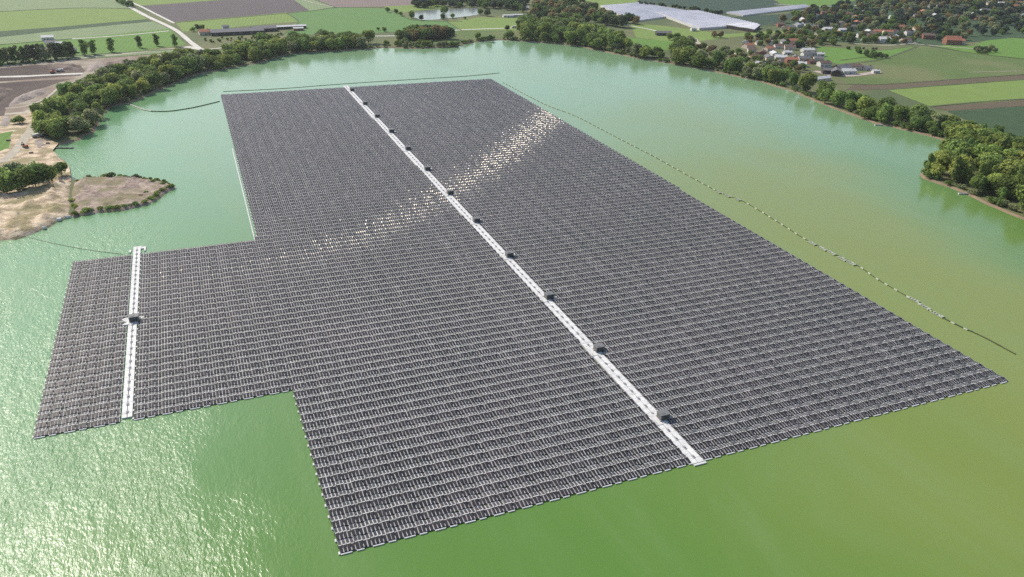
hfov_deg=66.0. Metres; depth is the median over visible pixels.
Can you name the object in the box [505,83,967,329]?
boom line
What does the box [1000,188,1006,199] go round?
slender tree
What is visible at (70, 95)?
broadleaf tree
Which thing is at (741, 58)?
broadleaf tree
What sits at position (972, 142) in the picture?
slender tree
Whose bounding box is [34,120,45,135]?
broadleaf tree
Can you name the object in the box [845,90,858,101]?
broadleaf tree
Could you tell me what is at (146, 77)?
broadleaf tree
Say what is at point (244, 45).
broadleaf tree
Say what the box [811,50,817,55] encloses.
house
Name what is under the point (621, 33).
broadleaf tree
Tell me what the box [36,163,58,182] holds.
broadleaf tree
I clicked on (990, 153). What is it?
broadleaf tree
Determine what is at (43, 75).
track
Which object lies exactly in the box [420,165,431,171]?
transformer cabin
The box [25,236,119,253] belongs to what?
rope line
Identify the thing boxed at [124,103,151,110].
cable line
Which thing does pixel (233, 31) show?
barn
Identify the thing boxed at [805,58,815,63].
house
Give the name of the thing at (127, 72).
broadleaf tree
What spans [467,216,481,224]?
transformer cabin
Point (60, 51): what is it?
poplar tree
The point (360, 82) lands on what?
rope line
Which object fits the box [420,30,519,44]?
grass field
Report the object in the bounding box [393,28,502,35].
track
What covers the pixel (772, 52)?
house
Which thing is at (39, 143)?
spoil heap
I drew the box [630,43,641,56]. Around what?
broadleaf tree
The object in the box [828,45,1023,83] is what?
meadow ground
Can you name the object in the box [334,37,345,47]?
broadleaf tree
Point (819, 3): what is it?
grass field
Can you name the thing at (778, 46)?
house
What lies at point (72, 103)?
broadleaf tree
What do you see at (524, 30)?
broadleaf tree
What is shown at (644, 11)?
greenhouse
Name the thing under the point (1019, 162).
broadleaf tree
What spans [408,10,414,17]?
meadow tree
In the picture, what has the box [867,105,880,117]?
broadleaf tree
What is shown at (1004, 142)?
slender tree
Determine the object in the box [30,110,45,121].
broadleaf tree
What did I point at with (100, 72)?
broadleaf tree
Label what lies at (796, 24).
house
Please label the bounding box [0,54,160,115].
bare ground
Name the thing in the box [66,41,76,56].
poplar tree
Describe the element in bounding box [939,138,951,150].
broadleaf tree
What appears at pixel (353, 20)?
crop field
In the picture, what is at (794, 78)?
broadleaf tree
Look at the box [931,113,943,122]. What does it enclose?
broadleaf tree
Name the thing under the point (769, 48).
house
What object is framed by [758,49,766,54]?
house
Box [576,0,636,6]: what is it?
grass field
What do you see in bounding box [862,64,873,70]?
house
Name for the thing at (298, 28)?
shed
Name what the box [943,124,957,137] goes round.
broadleaf tree
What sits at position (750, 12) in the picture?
greenhouse
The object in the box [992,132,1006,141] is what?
broadleaf tree
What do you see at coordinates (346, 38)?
broadleaf tree
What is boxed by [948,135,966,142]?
broadleaf tree
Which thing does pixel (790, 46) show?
house
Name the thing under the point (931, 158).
slender tree
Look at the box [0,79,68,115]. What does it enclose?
dug soil
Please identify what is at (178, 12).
ploughed field
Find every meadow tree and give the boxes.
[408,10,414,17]
[440,6,447,13]
[484,8,490,15]
[503,29,514,36]
[667,32,672,38]
[711,31,717,36]
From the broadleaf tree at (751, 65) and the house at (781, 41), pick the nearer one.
the broadleaf tree at (751, 65)
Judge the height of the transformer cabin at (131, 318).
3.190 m
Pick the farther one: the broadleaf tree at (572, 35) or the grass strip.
the grass strip
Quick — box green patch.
[0,131,12,150]
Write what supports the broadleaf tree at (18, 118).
on the sandy ground at (46, 154)
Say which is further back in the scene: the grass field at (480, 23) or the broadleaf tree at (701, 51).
the grass field at (480, 23)
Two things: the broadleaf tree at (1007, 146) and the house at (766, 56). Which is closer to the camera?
the broadleaf tree at (1007, 146)
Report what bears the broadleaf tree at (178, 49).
on the ground at (378, 39)
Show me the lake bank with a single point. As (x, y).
(921, 175)
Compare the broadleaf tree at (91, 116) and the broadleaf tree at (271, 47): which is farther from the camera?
the broadleaf tree at (271, 47)
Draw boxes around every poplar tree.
[0,48,6,62]
[1,47,11,62]
[7,46,17,61]
[12,44,21,61]
[18,46,26,60]
[23,44,31,59]
[29,44,38,59]
[34,43,40,59]
[38,43,48,59]
[45,43,52,58]
[48,42,59,57]
[56,42,64,57]
[61,41,69,57]
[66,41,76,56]
[77,39,88,54]
[86,39,96,52]
[105,37,114,50]
[134,36,141,46]
[152,34,159,45]
[170,33,177,46]
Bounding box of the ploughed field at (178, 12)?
[143,0,308,21]
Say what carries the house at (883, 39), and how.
on the village ground at (733, 43)
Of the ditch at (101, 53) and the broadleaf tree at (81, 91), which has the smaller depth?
the broadleaf tree at (81, 91)
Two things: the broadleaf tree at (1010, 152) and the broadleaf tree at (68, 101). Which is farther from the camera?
the broadleaf tree at (68, 101)
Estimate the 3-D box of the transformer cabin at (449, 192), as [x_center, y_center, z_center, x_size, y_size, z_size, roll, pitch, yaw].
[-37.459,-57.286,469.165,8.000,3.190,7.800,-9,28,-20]
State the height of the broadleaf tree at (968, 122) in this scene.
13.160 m
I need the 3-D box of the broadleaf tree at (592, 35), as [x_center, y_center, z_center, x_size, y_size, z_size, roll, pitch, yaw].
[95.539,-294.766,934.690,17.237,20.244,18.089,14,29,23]
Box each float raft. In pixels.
[918,304,930,309]
[931,311,944,317]
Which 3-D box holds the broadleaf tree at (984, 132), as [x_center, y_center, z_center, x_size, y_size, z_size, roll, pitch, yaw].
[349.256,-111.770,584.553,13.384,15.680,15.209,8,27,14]
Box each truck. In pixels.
[31,133,41,137]
[113,59,123,63]
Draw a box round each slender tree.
[924,153,935,171]
[950,155,965,181]
[952,146,965,163]
[963,146,972,156]
[968,138,975,151]
[975,162,987,175]
[977,177,987,194]
[984,134,993,145]
[986,160,992,177]
[990,165,999,173]
[998,135,1011,150]
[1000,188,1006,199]
[1010,173,1023,200]
[1012,142,1018,147]
[1017,165,1023,174]
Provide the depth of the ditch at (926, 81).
801.48 m
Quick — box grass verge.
[2,49,180,65]
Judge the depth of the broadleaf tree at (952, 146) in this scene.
545.48 m
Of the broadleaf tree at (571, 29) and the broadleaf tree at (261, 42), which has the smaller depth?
the broadleaf tree at (261, 42)
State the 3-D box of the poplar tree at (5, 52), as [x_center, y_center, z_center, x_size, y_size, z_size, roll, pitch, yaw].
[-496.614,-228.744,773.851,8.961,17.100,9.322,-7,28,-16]
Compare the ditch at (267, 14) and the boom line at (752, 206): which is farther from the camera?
the ditch at (267, 14)
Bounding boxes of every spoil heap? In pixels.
[0,87,14,100]
[0,116,10,126]
[9,89,46,105]
[34,138,45,147]
[39,63,78,69]
[87,62,105,71]
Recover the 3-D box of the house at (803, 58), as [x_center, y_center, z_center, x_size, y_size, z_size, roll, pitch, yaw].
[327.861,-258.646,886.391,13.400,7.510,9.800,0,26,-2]
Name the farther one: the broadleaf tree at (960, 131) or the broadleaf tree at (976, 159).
the broadleaf tree at (960, 131)
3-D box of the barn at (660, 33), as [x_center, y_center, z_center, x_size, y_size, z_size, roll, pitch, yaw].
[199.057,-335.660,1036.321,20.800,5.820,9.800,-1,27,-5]
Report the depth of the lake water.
268.11 m
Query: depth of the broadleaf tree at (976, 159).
528.79 m
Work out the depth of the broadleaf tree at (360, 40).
895.63 m
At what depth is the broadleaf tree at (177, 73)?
722.47 m
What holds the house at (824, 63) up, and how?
on the village ground at (733, 43)
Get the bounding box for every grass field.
[0,0,128,11]
[0,8,146,30]
[0,21,168,43]
[0,29,185,58]
[133,0,210,5]
[176,12,296,31]
[384,5,442,12]
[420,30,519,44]
[449,17,517,29]
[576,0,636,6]
[631,23,783,41]
[777,0,854,6]
[889,80,1023,105]
[937,38,1023,58]
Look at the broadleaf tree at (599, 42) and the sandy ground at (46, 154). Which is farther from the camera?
the broadleaf tree at (599, 42)
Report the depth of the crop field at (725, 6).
1366.25 m
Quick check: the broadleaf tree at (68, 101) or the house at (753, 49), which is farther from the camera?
the house at (753, 49)
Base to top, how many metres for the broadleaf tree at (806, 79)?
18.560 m
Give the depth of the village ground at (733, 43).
978.15 m
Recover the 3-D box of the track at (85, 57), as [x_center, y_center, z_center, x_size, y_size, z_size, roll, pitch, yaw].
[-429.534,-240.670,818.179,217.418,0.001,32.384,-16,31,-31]
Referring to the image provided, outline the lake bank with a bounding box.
[56,39,1023,219]
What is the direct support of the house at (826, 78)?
on the village ground at (733, 43)
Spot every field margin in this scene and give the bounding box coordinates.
[846,74,1023,89]
[932,100,1023,110]
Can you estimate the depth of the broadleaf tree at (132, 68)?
709.28 m
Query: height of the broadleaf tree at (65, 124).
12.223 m
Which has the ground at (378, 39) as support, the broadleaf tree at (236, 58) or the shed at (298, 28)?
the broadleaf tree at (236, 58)
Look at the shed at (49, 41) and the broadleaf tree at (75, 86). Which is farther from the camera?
the shed at (49, 41)
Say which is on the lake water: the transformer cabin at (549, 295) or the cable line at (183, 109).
the cable line at (183, 109)
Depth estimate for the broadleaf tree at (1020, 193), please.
456.06 m
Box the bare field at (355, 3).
[319,0,413,7]
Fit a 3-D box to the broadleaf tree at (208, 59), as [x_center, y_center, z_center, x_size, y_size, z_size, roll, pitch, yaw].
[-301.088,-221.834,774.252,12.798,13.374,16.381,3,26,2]
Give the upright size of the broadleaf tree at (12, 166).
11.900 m
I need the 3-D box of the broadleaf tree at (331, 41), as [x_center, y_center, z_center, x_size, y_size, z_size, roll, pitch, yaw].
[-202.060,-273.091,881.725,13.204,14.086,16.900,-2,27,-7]
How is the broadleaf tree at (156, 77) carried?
on the ground at (378, 39)
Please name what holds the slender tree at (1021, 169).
on the ground at (378, 39)
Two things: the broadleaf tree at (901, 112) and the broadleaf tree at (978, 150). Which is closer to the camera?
the broadleaf tree at (978, 150)
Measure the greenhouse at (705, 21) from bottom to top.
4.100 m
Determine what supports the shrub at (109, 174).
on the spit
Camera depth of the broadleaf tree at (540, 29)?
975.90 m
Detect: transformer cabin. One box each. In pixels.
[122,313,143,325]
[385,128,393,133]
[401,145,412,150]
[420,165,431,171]
[442,189,454,195]
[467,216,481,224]
[500,250,514,259]
[537,291,556,301]
[585,342,604,356]
[648,409,671,425]
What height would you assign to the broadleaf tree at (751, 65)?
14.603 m
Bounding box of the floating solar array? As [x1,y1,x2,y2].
[32,79,1006,555]
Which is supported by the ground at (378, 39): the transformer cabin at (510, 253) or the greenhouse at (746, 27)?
the greenhouse at (746, 27)
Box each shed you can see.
[40,35,53,40]
[44,40,56,44]
[276,24,305,29]
[292,27,303,30]
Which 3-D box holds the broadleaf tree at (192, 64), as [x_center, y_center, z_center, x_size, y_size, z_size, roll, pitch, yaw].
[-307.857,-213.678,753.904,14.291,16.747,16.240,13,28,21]
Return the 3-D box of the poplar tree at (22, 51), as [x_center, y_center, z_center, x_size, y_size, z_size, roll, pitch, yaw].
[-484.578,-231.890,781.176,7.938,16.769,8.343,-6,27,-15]
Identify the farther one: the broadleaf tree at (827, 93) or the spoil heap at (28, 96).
the broadleaf tree at (827, 93)
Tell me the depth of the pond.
1175.37 m
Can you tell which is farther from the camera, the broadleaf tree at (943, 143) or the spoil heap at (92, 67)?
the spoil heap at (92, 67)
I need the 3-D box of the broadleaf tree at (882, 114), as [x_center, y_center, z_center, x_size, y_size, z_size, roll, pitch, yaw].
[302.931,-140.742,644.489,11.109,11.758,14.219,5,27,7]
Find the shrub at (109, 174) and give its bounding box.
[104,172,116,176]
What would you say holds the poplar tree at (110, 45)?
on the grass field at (126, 42)
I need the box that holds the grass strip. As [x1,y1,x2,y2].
[295,0,331,10]
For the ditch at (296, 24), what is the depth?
1068.75 m
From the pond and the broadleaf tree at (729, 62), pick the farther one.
the pond
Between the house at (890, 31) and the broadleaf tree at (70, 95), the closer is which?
the broadleaf tree at (70, 95)
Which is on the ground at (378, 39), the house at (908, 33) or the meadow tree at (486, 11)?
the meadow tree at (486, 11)
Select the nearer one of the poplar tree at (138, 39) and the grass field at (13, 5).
the poplar tree at (138, 39)
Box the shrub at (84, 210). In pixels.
[80,207,88,213]
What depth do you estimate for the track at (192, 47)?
876.24 m
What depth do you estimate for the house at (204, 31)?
952.37 m
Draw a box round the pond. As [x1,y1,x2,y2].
[414,8,477,19]
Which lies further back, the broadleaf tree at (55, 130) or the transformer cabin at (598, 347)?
the broadleaf tree at (55, 130)
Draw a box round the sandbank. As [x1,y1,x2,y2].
[0,180,70,240]
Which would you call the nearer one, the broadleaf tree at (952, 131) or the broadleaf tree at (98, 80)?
the broadleaf tree at (952, 131)
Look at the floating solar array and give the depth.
328.31 m
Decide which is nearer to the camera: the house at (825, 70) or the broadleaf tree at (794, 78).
the broadleaf tree at (794, 78)
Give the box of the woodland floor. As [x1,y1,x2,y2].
[774,0,1023,45]
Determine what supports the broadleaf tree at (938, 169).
on the ground at (378, 39)
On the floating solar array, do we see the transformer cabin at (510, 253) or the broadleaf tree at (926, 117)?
the transformer cabin at (510, 253)
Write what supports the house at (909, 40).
on the village ground at (733, 43)
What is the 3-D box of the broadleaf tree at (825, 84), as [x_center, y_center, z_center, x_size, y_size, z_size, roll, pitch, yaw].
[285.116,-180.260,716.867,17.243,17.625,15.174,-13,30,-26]
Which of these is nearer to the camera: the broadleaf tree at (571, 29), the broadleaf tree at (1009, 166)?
the broadleaf tree at (1009, 166)
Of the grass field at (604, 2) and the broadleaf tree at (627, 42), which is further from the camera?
the grass field at (604, 2)
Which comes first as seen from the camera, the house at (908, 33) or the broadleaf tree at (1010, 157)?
the broadleaf tree at (1010, 157)
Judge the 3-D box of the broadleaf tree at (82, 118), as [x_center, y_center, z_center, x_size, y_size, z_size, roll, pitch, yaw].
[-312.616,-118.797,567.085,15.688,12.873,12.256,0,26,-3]
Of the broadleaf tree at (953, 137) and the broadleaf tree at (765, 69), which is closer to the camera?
the broadleaf tree at (953, 137)
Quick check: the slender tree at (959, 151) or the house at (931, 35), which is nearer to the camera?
the slender tree at (959, 151)
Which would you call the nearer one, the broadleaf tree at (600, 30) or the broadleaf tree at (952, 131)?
the broadleaf tree at (952, 131)
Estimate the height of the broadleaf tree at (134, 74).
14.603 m
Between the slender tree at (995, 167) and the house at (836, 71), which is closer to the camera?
the slender tree at (995, 167)
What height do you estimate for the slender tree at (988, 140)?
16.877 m
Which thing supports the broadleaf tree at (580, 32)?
on the ground at (378, 39)
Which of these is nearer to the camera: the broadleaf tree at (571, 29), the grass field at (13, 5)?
the broadleaf tree at (571, 29)
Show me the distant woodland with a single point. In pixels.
(557, 13)
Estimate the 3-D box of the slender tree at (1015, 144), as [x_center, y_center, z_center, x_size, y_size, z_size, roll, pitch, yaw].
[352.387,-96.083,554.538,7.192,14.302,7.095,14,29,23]
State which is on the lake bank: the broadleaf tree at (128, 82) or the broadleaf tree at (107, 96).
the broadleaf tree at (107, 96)
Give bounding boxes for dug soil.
[0,65,84,81]
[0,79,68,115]
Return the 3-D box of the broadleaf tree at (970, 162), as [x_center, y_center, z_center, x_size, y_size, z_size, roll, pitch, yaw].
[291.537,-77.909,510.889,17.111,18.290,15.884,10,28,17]
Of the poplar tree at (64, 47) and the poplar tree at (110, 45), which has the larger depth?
the poplar tree at (110, 45)
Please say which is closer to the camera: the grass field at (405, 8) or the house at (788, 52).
the house at (788, 52)
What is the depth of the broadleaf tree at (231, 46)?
806.87 m
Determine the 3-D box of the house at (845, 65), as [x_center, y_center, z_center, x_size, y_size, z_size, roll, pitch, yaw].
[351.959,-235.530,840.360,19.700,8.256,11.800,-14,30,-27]
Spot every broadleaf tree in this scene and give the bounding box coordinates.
[0,167,21,192]
[1,162,22,171]
[3,168,36,190]
[9,115,25,122]
[13,163,45,186]
[28,102,52,117]
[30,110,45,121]
[31,120,36,132]
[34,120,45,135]
[36,118,60,133]
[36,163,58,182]
[41,96,69,115]
[44,112,60,120]
[45,120,64,137]
[48,109,61,116]
[52,95,68,107]
[53,162,67,174]
[56,81,72,95]
[59,115,69,130]
[65,92,81,105]
[66,114,87,127]
[67,83,84,93]
[67,97,82,105]
[67,115,89,133]
[69,99,86,108]
[72,88,84,94]
[73,102,88,112]
[79,81,95,86]
[81,90,95,104]
[81,109,103,124]
[85,83,103,91]
[88,77,104,84]
[91,101,104,113]
[92,67,108,76]
[94,93,100,100]
[98,86,116,106]
[102,73,122,83]
[105,83,122,97]
[108,89,118,103]
[110,81,128,95]
[114,63,126,71]
[122,79,135,95]
[123,70,131,76]
[126,84,136,95]
[128,67,139,70]
[130,70,145,80]
[134,80,149,90]
[136,78,149,89]
[139,74,152,86]
[143,64,157,70]
[148,70,162,87]
[150,58,163,68]
[158,64,173,77]
[161,51,178,61]
[170,68,182,78]
[171,57,186,69]
[171,65,184,73]
[173,48,184,53]
[181,56,198,70]
[188,53,198,64]
[195,55,204,66]
[202,55,212,67]
[220,43,234,51]
[222,49,235,54]
[230,53,241,63]
[235,42,251,50]
[247,46,259,54]
[248,49,259,59]
[258,39,268,45]
[263,43,275,52]
[270,38,286,49]
[273,41,286,52]
[296,37,309,50]
[325,37,336,49]
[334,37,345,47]
[340,35,351,45]
[351,34,360,45]
[356,36,365,47]
[362,29,374,41]
[519,26,530,39]
[520,21,533,31]
[536,26,545,35]
[540,21,553,32]
[562,27,578,37]
[564,31,576,42]
[567,21,582,28]
[576,28,587,41]
[577,24,594,32]
[581,34,587,43]
[586,31,599,44]
[589,37,604,47]
[597,27,611,34]
[599,33,608,46]
[606,33,620,50]
[613,30,625,37]
[618,38,624,49]
[621,38,633,49]
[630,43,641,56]
[639,46,651,56]
[672,48,688,62]
[679,50,690,62]
[681,47,696,59]
[692,53,704,67]
[697,49,707,64]
[711,50,726,65]
[724,57,737,70]
[731,56,745,70]
[744,62,756,70]
[752,67,761,76]
[753,63,766,69]
[761,65,774,77]
[767,69,782,80]
[779,68,791,80]
[788,71,800,86]
[798,73,817,89]
[817,80,836,93]
[820,88,832,102]
[829,89,846,106]
[844,99,855,109]
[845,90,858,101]
[856,96,875,110]
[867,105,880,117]
[876,109,888,121]
[878,96,895,103]
[880,102,894,117]
[893,104,909,120]
[906,109,924,122]
[909,115,925,127]
[910,104,928,112]
[921,114,932,127]
[923,120,938,129]
[929,162,945,175]
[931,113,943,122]
[933,149,951,162]
[934,150,954,170]
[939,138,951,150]
[941,120,953,129]
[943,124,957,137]
[944,138,970,152]
[948,124,963,136]
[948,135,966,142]
[948,154,976,178]
[953,127,970,137]
[958,165,972,181]
[960,120,976,125]
[962,123,982,135]
[963,134,977,143]
[964,128,976,136]
[969,175,987,188]
[972,143,1000,156]
[973,157,980,168]
[976,127,995,136]
[977,136,993,143]
[978,151,1002,160]
[979,154,1003,174]
[987,173,1002,192]
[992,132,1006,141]
[993,173,1019,190]
[994,138,1010,148]
[995,159,1019,175]
[995,187,1012,197]
[1002,149,1019,156]
[1002,155,1015,160]
[1004,155,1019,161]
[1009,136,1023,147]
[1009,147,1023,151]
[1013,159,1023,165]
[1016,185,1023,210]
[1017,150,1023,160]
[1018,142,1023,149]
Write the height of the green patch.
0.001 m
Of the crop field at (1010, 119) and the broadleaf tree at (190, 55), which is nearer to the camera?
the crop field at (1010, 119)
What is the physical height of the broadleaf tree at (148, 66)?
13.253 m
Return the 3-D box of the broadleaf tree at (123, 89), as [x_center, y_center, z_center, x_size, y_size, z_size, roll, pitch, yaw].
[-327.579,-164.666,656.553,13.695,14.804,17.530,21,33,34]
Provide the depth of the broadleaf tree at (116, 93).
639.29 m
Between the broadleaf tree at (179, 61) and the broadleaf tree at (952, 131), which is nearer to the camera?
the broadleaf tree at (952, 131)
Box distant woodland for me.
[0,0,1023,209]
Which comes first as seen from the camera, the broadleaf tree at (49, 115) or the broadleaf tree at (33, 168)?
the broadleaf tree at (33, 168)
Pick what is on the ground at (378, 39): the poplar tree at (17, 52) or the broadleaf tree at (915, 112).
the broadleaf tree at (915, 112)
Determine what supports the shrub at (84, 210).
on the spit
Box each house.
[198,28,209,34]
[742,42,754,48]
[747,47,756,52]
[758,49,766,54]
[762,45,774,51]
[764,53,774,60]
[769,50,779,56]
[773,43,783,48]
[774,54,787,59]
[776,22,785,26]
[779,38,788,44]
[782,49,792,54]
[783,44,795,49]
[784,56,798,62]
[789,41,805,47]
[793,22,803,26]
[797,55,810,60]
[800,47,814,51]
[800,51,811,56]
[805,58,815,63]
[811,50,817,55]
[813,55,824,60]
[816,59,831,66]
[817,51,824,55]
[817,75,831,81]
[821,67,833,73]
[822,26,832,30]
[831,66,842,76]
[832,63,851,68]
[838,27,847,31]
[841,67,856,73]
[849,63,862,69]
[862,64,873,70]
[871,68,879,72]
[879,36,890,42]
[881,29,893,35]
[899,37,911,42]
[904,30,914,35]
[921,32,935,38]
[942,35,962,44]
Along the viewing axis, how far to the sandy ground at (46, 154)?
523.01 m
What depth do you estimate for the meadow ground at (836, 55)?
939.81 m
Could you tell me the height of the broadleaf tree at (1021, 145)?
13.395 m
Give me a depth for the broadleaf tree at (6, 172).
444.96 m
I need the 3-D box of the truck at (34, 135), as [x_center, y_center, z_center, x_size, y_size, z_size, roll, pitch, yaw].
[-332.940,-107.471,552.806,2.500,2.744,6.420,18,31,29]
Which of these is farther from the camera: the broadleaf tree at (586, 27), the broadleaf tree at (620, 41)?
the broadleaf tree at (586, 27)
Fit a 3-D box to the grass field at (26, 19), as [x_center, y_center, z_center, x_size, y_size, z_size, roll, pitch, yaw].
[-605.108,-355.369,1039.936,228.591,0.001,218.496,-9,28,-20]
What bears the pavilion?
on the ground at (378, 39)
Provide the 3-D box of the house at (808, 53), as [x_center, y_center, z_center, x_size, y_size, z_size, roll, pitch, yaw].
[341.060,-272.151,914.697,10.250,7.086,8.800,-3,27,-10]
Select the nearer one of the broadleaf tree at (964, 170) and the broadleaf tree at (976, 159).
the broadleaf tree at (964, 170)
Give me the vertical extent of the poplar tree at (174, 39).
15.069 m
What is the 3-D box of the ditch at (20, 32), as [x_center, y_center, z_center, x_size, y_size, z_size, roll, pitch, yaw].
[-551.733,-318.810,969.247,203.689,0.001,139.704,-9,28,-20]
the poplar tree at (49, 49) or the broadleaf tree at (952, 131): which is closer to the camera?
the broadleaf tree at (952, 131)
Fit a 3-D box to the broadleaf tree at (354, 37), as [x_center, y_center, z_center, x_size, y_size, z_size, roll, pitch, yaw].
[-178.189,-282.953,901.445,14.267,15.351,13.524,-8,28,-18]
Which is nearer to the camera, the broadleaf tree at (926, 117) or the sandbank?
the sandbank
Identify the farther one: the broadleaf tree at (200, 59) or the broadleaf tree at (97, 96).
the broadleaf tree at (200, 59)
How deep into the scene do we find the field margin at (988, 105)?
709.43 m
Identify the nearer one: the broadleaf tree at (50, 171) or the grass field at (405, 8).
the broadleaf tree at (50, 171)
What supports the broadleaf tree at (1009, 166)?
on the ground at (378, 39)
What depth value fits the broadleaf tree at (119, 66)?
722.33 m
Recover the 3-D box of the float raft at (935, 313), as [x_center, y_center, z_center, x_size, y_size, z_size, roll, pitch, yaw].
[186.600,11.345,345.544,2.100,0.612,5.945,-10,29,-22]
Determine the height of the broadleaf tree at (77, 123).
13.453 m
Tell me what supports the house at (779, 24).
on the woodland floor
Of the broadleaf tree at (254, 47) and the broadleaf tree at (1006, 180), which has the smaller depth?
the broadleaf tree at (1006, 180)
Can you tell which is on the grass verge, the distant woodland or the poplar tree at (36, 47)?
the poplar tree at (36, 47)
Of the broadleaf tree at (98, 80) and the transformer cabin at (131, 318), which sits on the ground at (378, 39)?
the broadleaf tree at (98, 80)
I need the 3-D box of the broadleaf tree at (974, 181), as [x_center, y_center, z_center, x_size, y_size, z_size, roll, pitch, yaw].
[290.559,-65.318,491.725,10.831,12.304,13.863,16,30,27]
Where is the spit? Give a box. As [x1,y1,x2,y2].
[72,176,174,217]
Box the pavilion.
[502,14,513,17]
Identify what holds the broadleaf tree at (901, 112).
on the ground at (378, 39)
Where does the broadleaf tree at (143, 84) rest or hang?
on the ground at (378, 39)
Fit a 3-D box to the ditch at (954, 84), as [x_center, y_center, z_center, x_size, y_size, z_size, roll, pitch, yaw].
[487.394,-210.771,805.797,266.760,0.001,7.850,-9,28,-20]
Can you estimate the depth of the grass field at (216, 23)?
1056.98 m
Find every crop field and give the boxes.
[284,8,456,34]
[640,0,779,14]
[731,13,793,24]
[948,106,1023,136]
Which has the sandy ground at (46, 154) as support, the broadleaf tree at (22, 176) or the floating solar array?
the broadleaf tree at (22, 176)
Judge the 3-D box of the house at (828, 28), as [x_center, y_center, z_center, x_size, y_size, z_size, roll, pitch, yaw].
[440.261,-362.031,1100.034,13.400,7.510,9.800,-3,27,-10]
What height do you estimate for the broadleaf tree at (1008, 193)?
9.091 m
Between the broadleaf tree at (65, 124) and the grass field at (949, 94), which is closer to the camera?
the broadleaf tree at (65, 124)
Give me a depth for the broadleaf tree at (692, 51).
860.24 m
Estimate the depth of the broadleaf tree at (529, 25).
995.97 m
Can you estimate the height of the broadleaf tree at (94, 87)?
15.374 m
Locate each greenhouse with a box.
[600,2,689,21]
[656,10,757,29]
[726,4,808,15]
[726,22,759,32]
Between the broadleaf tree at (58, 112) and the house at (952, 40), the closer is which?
the broadleaf tree at (58, 112)
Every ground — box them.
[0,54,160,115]
[0,103,70,192]
[10,0,1023,216]
[627,37,672,49]
[695,32,916,90]
[817,46,914,63]
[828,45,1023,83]
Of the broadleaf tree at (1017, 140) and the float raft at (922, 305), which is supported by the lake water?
the float raft at (922, 305)
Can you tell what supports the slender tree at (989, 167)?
on the ground at (378, 39)
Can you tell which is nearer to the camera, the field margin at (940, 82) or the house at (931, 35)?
the field margin at (940, 82)
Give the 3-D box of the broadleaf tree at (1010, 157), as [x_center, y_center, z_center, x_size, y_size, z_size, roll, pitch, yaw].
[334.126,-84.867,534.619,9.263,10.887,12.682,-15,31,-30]
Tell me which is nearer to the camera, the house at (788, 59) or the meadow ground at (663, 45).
the house at (788, 59)
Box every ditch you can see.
[0,19,151,36]
[3,49,170,63]
[184,7,383,21]
[282,13,298,34]
[835,46,917,64]
[835,74,1022,84]
[887,79,1023,89]
[931,98,1023,106]
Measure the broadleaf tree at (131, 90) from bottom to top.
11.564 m
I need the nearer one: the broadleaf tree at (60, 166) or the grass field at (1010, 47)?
the broadleaf tree at (60, 166)
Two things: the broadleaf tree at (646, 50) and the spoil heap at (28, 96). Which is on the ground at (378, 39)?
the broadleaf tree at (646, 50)
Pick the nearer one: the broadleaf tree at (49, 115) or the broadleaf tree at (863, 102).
the broadleaf tree at (49, 115)
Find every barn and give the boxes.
[209,27,263,35]
[250,25,276,31]
[655,31,671,35]
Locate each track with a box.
[0,47,185,66]
[0,73,82,76]
[0,110,34,161]
[12,89,56,107]
[74,31,164,38]
[126,0,174,22]
[127,6,200,47]
[185,46,202,49]
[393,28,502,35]
[813,71,880,76]
[852,42,918,44]
[901,42,972,48]
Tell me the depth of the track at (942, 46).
1008.87 m
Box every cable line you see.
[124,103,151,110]
[151,101,219,111]
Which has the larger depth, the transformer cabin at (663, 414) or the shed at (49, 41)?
the shed at (49, 41)
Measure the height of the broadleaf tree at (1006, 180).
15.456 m
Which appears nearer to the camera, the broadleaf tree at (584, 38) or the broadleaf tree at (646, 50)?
the broadleaf tree at (646, 50)
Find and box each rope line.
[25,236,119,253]
[223,73,494,91]
[943,318,1015,354]
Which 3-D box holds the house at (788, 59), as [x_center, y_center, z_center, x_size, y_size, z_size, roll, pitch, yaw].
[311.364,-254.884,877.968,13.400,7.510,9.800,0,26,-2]
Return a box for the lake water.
[0,40,1023,576]
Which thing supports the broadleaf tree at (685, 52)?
on the ground at (378, 39)
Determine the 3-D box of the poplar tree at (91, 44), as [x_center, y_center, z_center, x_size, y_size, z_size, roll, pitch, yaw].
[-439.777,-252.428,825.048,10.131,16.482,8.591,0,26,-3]
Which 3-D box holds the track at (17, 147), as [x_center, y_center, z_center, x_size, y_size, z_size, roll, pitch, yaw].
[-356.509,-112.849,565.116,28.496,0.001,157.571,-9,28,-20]
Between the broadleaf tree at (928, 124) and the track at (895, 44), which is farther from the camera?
the track at (895, 44)
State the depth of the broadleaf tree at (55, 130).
544.71 m
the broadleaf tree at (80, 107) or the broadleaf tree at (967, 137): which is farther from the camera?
the broadleaf tree at (80, 107)
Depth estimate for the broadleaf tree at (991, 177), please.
487.63 m
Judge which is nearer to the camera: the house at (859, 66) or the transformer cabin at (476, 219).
the transformer cabin at (476, 219)
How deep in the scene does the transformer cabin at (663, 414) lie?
269.99 m
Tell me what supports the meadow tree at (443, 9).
on the ground at (378, 39)
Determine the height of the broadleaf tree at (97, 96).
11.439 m
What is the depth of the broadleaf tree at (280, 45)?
847.69 m

